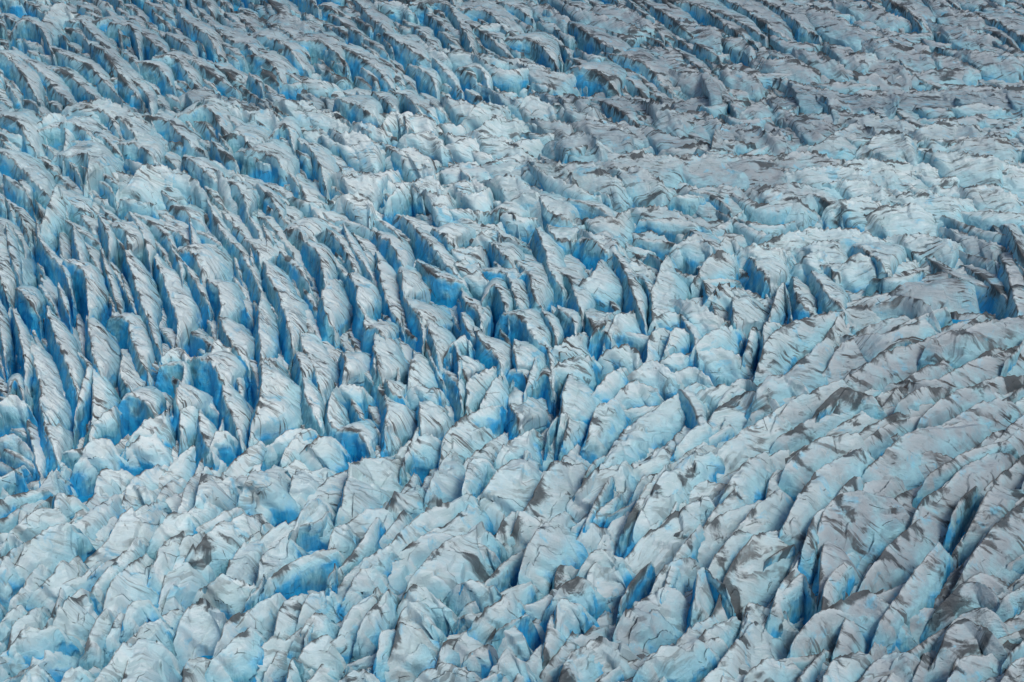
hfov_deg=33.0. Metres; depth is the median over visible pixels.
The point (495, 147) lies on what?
serac
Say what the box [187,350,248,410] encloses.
serac
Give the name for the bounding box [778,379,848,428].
serac
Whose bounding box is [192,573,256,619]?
serac
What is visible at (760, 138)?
serac
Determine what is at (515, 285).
serac
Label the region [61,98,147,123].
serac
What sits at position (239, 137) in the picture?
serac
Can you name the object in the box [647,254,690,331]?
serac
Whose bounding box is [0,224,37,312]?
serac
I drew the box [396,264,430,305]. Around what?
serac
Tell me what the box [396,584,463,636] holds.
serac
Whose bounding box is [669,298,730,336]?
serac
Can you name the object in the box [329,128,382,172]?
serac
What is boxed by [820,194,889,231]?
serac
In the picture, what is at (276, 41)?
serac
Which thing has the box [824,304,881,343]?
serac
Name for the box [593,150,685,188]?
serac
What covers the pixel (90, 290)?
serac
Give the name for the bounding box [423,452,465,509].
serac
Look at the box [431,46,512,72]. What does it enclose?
serac
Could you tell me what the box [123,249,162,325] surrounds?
serac
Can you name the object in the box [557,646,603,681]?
serac
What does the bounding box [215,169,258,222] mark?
serac
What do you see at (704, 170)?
serac
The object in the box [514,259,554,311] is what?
serac
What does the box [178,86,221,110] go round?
serac
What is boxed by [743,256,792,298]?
serac
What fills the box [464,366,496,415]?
serac
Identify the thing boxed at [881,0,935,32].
serac
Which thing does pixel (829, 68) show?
serac
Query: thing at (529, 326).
serac
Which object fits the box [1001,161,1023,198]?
serac
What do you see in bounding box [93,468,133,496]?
serac
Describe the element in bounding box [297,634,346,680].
serac
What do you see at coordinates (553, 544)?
serac
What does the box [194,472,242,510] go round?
serac
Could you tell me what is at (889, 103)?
serac
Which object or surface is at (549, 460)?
serac
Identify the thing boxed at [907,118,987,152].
serac
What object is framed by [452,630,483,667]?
serac
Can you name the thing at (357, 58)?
serac
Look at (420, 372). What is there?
serac
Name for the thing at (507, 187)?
serac
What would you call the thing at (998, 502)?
serac
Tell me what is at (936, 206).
serac
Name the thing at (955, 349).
serac
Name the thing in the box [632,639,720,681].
serac
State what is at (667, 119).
serac
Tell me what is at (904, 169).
serac
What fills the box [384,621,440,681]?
serac
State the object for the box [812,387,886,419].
serac
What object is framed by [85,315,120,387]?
serac
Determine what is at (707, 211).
serac
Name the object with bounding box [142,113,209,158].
serac
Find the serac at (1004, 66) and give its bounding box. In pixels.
[952,48,1023,82]
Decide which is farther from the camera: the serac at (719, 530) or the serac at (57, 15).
the serac at (57, 15)
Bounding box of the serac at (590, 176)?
[540,158,632,212]
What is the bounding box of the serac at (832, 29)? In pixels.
[791,4,883,51]
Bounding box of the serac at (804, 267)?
[790,249,830,283]
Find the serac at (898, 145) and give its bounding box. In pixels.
[855,129,918,172]
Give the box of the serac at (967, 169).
[915,148,1019,187]
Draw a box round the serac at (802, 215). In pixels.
[749,188,822,231]
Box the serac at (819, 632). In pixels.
[787,608,868,657]
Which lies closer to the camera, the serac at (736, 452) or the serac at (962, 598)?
the serac at (962, 598)
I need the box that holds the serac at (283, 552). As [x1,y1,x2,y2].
[255,537,309,587]
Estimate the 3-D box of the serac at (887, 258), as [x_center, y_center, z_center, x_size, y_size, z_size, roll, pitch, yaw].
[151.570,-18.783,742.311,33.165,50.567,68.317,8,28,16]
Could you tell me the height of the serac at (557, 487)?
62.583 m
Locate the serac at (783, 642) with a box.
[740,602,799,655]
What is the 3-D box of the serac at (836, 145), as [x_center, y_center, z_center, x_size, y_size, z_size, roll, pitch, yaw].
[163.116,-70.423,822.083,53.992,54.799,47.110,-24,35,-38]
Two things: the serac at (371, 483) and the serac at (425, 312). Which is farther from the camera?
the serac at (425, 312)
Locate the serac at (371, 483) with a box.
[334,457,411,527]
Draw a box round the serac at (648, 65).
[598,47,676,96]
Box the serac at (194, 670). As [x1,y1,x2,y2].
[180,657,212,681]
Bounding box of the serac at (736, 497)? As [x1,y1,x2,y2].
[703,485,753,528]
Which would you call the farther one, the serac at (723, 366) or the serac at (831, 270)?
the serac at (831, 270)
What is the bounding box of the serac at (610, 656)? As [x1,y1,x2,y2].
[586,636,640,680]
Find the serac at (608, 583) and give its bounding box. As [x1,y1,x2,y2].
[586,562,625,613]
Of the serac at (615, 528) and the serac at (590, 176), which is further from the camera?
the serac at (590, 176)
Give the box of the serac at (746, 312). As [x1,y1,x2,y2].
[727,293,769,355]
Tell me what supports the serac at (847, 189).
on the glacier
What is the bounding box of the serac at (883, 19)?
[831,0,911,32]
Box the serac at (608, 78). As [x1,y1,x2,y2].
[565,60,627,97]
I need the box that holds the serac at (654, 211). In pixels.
[625,204,692,224]
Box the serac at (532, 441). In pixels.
[493,428,551,469]
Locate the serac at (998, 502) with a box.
[962,483,1023,563]
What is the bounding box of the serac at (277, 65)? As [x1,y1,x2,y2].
[245,50,298,99]
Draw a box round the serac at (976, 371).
[882,345,1023,392]
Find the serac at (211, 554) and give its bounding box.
[185,513,273,582]
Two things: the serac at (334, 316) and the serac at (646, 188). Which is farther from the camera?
the serac at (646, 188)
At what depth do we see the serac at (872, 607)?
514.65 m
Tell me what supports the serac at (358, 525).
on the glacier
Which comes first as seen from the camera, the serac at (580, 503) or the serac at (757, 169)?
the serac at (580, 503)
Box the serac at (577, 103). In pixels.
[549,96,607,120]
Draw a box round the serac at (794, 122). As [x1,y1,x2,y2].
[782,109,835,144]
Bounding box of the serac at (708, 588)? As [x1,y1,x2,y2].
[685,567,735,631]
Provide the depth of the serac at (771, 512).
558.18 m
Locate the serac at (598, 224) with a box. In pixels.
[573,209,634,244]
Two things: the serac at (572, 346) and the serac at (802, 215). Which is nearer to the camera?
the serac at (572, 346)
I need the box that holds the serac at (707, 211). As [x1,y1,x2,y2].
[673,184,748,221]
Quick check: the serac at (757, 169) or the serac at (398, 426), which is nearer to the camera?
the serac at (398, 426)
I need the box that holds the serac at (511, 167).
[479,154,541,185]
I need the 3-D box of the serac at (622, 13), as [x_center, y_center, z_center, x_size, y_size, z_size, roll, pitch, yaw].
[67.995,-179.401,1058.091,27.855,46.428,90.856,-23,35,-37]
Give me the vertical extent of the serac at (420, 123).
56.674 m
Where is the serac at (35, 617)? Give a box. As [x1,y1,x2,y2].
[7,606,51,649]
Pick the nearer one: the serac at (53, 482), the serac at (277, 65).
the serac at (53, 482)
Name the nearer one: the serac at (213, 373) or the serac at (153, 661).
the serac at (153, 661)
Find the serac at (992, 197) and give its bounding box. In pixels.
[950,183,1023,212]
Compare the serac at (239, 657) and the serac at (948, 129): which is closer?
the serac at (239, 657)
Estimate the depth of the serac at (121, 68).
963.07 m
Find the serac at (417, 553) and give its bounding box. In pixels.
[399,496,492,573]
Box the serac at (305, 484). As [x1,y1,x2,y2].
[289,467,335,509]
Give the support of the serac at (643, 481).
on the glacier
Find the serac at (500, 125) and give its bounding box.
[474,114,530,139]
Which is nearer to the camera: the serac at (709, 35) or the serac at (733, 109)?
the serac at (733, 109)
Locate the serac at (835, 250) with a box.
[793,239,847,262]
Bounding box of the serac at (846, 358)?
[822,314,910,382]
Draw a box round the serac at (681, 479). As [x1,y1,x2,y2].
[623,451,724,558]
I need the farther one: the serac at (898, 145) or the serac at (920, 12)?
the serac at (920, 12)
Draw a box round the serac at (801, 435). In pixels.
[769,388,881,455]
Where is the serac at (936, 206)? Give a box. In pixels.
[888,191,977,228]
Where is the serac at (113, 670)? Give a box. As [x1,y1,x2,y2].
[94,633,169,681]
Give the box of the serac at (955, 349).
[917,315,1023,370]
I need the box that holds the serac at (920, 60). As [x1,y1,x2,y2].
[861,38,937,71]
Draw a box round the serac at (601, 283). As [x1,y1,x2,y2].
[565,259,623,312]
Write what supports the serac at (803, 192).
on the glacier
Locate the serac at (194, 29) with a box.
[175,6,228,62]
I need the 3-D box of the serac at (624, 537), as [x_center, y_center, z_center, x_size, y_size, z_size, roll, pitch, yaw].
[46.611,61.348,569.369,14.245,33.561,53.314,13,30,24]
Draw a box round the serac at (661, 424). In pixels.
[598,382,707,469]
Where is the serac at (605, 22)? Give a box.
[542,0,656,40]
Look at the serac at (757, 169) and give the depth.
795.27 m
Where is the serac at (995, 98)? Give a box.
[954,90,1023,119]
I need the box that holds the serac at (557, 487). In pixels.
[523,460,587,519]
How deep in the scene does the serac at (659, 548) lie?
550.53 m
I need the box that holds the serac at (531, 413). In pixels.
[504,387,559,439]
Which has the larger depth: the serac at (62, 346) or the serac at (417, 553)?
the serac at (62, 346)
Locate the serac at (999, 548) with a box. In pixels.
[951,501,1023,592]
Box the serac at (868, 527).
[814,490,911,574]
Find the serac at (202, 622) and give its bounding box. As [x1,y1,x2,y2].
[173,598,226,666]
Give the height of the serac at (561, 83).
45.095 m
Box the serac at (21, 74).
[0,50,45,106]
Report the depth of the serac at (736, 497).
564.48 m
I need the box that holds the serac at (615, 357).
[597,343,642,379]
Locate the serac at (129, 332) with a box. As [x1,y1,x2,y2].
[106,311,155,385]
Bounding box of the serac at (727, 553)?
[708,529,753,582]
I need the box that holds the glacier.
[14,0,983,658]
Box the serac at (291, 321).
[276,287,308,372]
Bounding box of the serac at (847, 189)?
[832,178,892,205]
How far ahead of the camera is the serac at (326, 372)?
651.86 m
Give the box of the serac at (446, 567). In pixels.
[401,522,508,604]
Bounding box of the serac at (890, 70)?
[848,51,912,91]
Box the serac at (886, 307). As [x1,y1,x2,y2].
[852,295,940,332]
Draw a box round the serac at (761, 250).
[735,243,796,289]
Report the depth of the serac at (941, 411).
613.26 m
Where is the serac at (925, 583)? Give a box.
[868,542,953,653]
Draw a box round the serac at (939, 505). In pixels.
[911,464,982,542]
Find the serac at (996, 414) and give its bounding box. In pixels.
[941,397,1021,431]
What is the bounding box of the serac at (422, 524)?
[388,493,478,555]
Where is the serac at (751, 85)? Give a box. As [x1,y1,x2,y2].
[710,64,771,101]
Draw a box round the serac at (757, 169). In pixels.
[706,152,797,187]
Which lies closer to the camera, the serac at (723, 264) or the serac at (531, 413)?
the serac at (531, 413)
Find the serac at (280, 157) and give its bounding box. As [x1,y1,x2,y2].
[233,139,299,186]
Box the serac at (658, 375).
[627,360,685,400]
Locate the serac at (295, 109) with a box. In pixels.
[273,99,319,132]
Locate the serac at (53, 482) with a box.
[17,470,73,523]
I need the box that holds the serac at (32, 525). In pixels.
[7,507,70,541]
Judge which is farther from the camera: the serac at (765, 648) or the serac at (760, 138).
the serac at (760, 138)
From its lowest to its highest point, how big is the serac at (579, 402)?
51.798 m
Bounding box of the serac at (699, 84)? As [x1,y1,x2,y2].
[666,69,729,105]
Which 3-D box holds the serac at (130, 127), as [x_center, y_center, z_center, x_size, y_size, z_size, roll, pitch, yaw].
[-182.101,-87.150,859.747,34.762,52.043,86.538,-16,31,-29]
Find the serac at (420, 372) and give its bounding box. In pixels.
[405,349,437,402]
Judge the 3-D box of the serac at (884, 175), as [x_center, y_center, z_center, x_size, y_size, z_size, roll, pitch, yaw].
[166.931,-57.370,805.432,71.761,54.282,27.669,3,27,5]
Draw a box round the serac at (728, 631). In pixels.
[698,616,741,647]
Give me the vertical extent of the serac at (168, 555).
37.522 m
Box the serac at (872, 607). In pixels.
[827,590,917,652]
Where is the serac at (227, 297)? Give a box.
[206,276,245,338]
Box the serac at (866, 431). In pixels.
[859,403,932,439]
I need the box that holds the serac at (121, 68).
[82,38,145,113]
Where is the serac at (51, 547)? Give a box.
[14,522,95,580]
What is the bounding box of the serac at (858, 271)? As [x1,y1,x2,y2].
[828,252,876,292]
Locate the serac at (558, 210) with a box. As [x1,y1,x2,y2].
[539,191,579,229]
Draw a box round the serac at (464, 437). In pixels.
[437,414,497,469]
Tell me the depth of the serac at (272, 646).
494.12 m
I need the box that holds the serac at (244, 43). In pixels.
[209,20,262,68]
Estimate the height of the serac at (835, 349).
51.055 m
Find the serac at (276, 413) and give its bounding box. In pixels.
[247,357,302,447]
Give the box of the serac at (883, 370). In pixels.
[843,329,963,392]
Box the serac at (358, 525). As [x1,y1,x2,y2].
[346,501,395,540]
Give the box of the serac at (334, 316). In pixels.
[317,278,352,348]
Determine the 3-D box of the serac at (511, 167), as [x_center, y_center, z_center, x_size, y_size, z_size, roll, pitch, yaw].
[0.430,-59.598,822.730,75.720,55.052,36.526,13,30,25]
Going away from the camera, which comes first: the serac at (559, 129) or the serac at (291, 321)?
the serac at (291, 321)
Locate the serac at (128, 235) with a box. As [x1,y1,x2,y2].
[110,219,155,276]
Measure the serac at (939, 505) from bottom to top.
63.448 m
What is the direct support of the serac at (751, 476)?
on the glacier
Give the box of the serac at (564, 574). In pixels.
[549,565,578,592]
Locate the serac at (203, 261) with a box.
[168,243,233,286]
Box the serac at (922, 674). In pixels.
[912,650,936,681]
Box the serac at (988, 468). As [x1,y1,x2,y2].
[942,452,1016,505]
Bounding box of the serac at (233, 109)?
[193,97,242,119]
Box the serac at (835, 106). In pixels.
[768,95,854,124]
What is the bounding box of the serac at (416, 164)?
[384,146,441,182]
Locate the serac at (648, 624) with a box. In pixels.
[611,587,690,655]
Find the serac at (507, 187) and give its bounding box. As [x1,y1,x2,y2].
[480,173,543,229]
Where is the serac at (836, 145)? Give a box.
[807,123,879,160]
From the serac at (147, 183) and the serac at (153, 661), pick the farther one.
the serac at (147, 183)
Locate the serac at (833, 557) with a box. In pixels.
[812,542,863,606]
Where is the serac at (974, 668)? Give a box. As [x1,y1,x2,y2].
[946,653,1001,681]
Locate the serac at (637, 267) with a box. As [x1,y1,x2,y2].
[614,260,655,280]
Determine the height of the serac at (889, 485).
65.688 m
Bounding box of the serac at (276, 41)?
[247,28,315,77]
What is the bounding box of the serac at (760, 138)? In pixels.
[710,123,802,155]
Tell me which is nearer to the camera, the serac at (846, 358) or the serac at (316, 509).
the serac at (316, 509)
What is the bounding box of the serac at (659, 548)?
[624,495,715,575]
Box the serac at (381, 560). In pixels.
[337,546,401,598]
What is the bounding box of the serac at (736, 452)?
[716,403,792,483]
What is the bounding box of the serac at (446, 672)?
[414,662,481,681]
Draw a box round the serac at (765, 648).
[720,611,786,681]
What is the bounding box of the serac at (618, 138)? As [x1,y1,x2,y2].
[566,119,634,154]
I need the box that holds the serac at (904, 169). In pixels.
[876,158,940,194]
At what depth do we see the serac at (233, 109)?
865.50 m
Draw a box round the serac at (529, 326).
[493,308,552,353]
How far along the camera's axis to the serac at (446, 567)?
525.88 m
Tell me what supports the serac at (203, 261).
on the glacier
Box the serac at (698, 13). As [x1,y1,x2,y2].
[657,0,761,50]
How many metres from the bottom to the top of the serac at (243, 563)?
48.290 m
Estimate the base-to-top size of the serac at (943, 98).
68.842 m
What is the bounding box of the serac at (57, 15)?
[40,2,74,47]
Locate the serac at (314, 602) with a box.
[296,590,342,630]
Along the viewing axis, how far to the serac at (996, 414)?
610.52 m
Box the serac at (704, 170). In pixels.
[679,153,749,190]
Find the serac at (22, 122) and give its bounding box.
[0,108,45,158]
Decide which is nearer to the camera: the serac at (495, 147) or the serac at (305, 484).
the serac at (305, 484)
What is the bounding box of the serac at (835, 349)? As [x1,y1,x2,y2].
[790,346,838,369]
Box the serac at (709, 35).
[666,17,723,54]
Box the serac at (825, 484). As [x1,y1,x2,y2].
[778,448,874,551]
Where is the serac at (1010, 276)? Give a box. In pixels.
[997,252,1023,318]
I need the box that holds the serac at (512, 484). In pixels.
[477,450,542,532]
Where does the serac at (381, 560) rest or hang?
on the glacier
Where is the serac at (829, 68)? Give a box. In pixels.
[791,47,855,81]
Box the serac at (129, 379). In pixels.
[118,349,146,399]
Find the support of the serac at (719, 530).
on the glacier
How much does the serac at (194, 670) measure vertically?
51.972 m
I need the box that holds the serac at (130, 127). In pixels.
[114,112,156,141]
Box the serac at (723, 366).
[685,347,753,386]
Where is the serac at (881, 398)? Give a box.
[856,386,908,414]
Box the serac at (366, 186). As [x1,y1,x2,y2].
[331,171,389,211]
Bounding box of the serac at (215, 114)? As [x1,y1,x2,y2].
[173,96,233,153]
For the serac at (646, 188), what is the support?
on the glacier
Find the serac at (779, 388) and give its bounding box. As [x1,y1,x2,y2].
[745,374,809,420]
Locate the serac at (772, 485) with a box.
[765,469,782,498]
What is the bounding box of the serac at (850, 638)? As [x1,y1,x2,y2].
[831,617,868,660]
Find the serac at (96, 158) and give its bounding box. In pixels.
[51,138,125,196]
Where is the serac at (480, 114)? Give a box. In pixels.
[461,100,512,132]
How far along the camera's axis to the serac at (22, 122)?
842.26 m
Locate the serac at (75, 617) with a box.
[52,594,103,647]
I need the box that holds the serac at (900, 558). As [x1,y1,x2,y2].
[857,512,942,593]
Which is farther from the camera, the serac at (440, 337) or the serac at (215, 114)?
the serac at (215, 114)
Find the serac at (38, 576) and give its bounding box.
[5,564,52,614]
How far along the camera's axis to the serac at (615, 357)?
661.30 m
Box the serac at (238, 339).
[217,311,254,399]
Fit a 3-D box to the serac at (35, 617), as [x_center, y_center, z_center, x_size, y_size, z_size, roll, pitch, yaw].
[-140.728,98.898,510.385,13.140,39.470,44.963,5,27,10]
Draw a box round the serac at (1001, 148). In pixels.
[939,132,1023,163]
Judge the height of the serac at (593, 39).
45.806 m
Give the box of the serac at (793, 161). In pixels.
[768,150,852,171]
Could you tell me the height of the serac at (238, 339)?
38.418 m
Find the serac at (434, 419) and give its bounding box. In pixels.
[415,400,454,440]
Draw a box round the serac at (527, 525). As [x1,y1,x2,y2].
[510,511,549,554]
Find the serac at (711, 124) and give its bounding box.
[677,110,721,139]
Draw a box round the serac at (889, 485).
[863,450,953,497]
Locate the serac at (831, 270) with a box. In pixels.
[820,260,841,283]
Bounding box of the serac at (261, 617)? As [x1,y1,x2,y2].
[236,592,286,640]
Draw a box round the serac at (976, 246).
[938,226,1006,273]
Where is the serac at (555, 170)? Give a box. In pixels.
[521,160,578,186]
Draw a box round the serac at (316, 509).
[288,495,336,549]
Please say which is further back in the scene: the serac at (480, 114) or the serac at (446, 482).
the serac at (480, 114)
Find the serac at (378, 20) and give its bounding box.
[352,0,396,41]
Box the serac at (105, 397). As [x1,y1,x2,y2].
[88,369,124,441]
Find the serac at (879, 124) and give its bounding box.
[837,113,918,138]
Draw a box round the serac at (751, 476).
[718,452,776,503]
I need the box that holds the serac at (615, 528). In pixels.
[597,511,629,554]
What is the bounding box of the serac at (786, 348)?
[753,310,858,385]
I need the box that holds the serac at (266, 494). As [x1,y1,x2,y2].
[235,465,300,526]
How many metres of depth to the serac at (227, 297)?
699.54 m
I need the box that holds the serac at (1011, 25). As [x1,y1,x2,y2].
[973,10,1023,50]
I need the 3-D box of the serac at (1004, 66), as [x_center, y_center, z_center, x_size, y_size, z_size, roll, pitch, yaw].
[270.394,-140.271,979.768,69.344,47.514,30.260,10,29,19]
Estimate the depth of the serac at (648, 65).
972.63 m
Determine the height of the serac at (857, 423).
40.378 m
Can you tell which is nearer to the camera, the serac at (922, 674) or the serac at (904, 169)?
the serac at (922, 674)
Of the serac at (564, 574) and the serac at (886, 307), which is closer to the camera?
the serac at (564, 574)
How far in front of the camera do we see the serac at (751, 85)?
956.05 m
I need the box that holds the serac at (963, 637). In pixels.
[928,618,1007,681]
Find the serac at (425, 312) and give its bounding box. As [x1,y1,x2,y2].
[402,296,452,351]
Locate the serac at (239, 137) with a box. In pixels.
[217,121,271,152]
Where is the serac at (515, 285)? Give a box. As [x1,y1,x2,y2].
[481,267,529,309]
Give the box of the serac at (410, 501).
[385,484,426,518]
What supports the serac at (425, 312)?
on the glacier
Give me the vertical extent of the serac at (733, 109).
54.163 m
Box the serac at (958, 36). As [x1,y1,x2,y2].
[927,19,1002,51]
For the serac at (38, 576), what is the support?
on the glacier
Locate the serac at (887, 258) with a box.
[847,241,906,278]
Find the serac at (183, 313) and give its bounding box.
[152,254,202,355]
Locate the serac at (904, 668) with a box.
[855,652,920,681]
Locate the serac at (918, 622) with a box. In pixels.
[868,607,934,659]
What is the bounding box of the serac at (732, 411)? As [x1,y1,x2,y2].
[707,391,779,447]
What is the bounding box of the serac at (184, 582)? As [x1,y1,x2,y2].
[158,532,208,615]
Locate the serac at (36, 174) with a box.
[0,147,55,213]
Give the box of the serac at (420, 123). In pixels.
[383,111,438,136]
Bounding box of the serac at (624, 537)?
[615,465,671,557]
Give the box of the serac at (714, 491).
[679,480,726,510]
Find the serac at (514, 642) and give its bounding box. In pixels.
[484,625,533,661]
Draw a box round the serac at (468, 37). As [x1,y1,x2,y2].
[407,0,478,53]
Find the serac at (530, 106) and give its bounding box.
[512,93,556,122]
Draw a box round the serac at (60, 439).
[38,421,73,473]
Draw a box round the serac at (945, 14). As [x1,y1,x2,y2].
[922,0,985,33]
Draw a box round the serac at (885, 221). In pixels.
[863,203,937,238]
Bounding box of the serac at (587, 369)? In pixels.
[553,354,603,410]
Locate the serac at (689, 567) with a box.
[649,557,700,595]
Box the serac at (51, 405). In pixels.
[28,334,73,475]
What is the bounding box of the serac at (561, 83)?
[516,62,576,94]
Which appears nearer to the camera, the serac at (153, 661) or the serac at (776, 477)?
the serac at (153, 661)
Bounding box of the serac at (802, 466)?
[778,432,871,501]
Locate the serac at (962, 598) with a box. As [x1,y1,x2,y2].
[919,582,999,643]
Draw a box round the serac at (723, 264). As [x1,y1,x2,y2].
[690,250,739,298]
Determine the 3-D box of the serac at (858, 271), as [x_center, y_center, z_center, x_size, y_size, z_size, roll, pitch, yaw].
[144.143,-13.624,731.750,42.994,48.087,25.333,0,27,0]
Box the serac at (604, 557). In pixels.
[576,549,647,596]
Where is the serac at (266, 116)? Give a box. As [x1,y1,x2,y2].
[240,108,277,130]
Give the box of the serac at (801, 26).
[755,0,822,43]
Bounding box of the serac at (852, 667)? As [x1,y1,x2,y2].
[819,651,874,681]
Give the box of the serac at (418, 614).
[394,601,447,646]
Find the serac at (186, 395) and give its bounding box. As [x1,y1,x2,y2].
[172,380,213,435]
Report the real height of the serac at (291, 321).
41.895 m
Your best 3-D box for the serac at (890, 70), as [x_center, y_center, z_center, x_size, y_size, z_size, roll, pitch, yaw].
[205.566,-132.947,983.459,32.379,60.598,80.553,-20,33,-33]
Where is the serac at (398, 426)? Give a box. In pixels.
[379,394,416,456]
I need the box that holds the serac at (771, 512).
[730,489,793,536]
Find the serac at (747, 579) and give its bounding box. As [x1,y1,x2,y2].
[710,529,800,621]
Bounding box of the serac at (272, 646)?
[255,636,292,681]
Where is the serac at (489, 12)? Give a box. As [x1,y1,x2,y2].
[456,0,524,36]
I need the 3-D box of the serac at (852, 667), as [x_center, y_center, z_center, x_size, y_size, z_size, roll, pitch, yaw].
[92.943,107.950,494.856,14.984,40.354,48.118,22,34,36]
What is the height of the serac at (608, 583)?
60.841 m
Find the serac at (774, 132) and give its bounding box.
[734,125,792,153]
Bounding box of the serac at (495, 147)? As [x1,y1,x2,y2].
[462,130,534,159]
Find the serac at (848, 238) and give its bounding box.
[763,226,887,256]
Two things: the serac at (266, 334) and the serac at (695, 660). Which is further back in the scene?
the serac at (266, 334)
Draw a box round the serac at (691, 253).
[668,233,713,275]
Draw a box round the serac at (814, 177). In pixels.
[784,163,877,199]
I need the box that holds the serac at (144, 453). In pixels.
[120,433,173,475]
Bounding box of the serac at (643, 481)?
[627,464,673,505]
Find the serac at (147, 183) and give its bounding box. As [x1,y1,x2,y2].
[115,163,187,209]
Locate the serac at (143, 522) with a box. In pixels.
[84,499,171,567]
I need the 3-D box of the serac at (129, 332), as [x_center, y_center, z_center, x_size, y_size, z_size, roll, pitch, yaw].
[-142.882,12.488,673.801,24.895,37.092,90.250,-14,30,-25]
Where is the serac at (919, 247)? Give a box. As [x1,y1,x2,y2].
[886,232,965,267]
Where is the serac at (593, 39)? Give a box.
[567,21,630,55]
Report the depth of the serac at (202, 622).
507.56 m
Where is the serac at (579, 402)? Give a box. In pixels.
[554,373,602,460]
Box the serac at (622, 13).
[586,5,660,34]
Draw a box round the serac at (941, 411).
[917,385,996,427]
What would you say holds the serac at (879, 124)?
on the glacier
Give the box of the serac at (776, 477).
[766,467,784,487]
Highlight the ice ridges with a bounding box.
[0,0,1023,681]
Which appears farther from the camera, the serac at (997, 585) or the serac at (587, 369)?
the serac at (587, 369)
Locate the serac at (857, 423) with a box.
[785,406,895,463]
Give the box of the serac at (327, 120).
[304,109,349,132]
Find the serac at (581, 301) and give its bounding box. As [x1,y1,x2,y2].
[559,267,595,331]
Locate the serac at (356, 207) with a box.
[331,192,381,229]
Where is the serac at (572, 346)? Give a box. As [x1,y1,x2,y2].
[552,331,590,363]
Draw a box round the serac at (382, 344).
[369,322,406,408]
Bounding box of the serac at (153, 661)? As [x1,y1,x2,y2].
[119,638,182,681]
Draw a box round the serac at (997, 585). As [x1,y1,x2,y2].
[966,572,1010,594]
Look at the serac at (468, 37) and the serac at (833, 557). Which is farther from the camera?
the serac at (468, 37)
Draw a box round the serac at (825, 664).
[801,650,830,681]
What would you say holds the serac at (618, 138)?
on the glacier
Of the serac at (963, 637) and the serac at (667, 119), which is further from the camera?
the serac at (667, 119)
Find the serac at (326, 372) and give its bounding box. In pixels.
[298,330,339,406]
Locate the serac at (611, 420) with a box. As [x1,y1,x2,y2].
[580,398,633,463]
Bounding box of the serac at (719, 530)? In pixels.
[697,500,761,568]
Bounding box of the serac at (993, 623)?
[935,607,1009,651]
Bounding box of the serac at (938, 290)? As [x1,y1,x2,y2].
[888,269,979,313]
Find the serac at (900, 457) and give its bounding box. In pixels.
[861,421,991,489]
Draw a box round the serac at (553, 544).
[517,511,588,595]
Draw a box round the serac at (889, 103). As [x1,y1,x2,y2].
[815,88,901,118]
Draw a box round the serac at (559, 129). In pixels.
[528,117,573,140]
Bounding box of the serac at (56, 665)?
[30,625,83,681]
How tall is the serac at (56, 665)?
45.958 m
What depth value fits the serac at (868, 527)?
550.40 m
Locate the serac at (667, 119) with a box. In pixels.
[611,95,691,137]
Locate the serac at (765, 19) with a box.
[719,0,797,42]
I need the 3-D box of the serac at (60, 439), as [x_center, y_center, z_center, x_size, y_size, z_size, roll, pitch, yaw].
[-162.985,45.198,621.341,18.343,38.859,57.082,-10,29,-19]
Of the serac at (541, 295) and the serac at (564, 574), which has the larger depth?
the serac at (541, 295)
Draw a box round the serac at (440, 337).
[426,319,455,373]
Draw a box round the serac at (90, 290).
[62,258,108,327]
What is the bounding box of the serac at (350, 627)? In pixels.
[338,587,382,640]
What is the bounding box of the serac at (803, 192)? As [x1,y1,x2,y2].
[743,182,818,212]
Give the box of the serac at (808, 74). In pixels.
[748,56,820,86]
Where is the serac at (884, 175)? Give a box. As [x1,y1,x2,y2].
[840,157,898,189]
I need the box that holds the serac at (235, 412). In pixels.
[218,383,251,456]
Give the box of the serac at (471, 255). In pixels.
[448,245,490,267]
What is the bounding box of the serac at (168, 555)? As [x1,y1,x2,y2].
[146,531,185,594]
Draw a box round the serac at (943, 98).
[881,88,981,117]
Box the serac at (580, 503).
[566,460,638,522]
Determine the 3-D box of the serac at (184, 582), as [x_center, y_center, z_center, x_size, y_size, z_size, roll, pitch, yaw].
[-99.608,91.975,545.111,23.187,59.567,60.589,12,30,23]
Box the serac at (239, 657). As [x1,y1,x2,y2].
[205,627,266,681]
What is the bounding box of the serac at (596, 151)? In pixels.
[542,130,615,162]
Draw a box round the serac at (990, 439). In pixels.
[971,428,1006,449]
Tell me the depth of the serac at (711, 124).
856.83 m
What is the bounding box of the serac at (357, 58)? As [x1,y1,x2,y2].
[339,43,397,98]
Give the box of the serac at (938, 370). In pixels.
[882,360,952,407]
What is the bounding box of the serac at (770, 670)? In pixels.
[743,658,802,681]
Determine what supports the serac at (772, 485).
on the glacier
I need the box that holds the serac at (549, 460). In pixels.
[541,428,556,470]
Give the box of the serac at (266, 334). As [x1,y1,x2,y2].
[252,290,280,374]
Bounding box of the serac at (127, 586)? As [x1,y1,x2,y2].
[103,553,159,616]
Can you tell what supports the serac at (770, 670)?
on the glacier
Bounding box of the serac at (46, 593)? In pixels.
[25,555,89,611]
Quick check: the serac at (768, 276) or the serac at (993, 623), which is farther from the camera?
the serac at (768, 276)
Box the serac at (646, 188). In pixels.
[599,165,676,207]
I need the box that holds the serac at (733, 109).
[670,95,748,119]
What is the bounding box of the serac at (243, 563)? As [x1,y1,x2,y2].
[225,531,267,585]
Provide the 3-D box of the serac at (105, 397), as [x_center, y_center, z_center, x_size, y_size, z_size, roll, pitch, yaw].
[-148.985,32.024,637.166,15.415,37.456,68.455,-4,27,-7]
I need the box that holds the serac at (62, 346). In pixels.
[44,305,84,437]
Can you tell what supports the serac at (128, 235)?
on the glacier
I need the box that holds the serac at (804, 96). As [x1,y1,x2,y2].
[771,76,829,113]

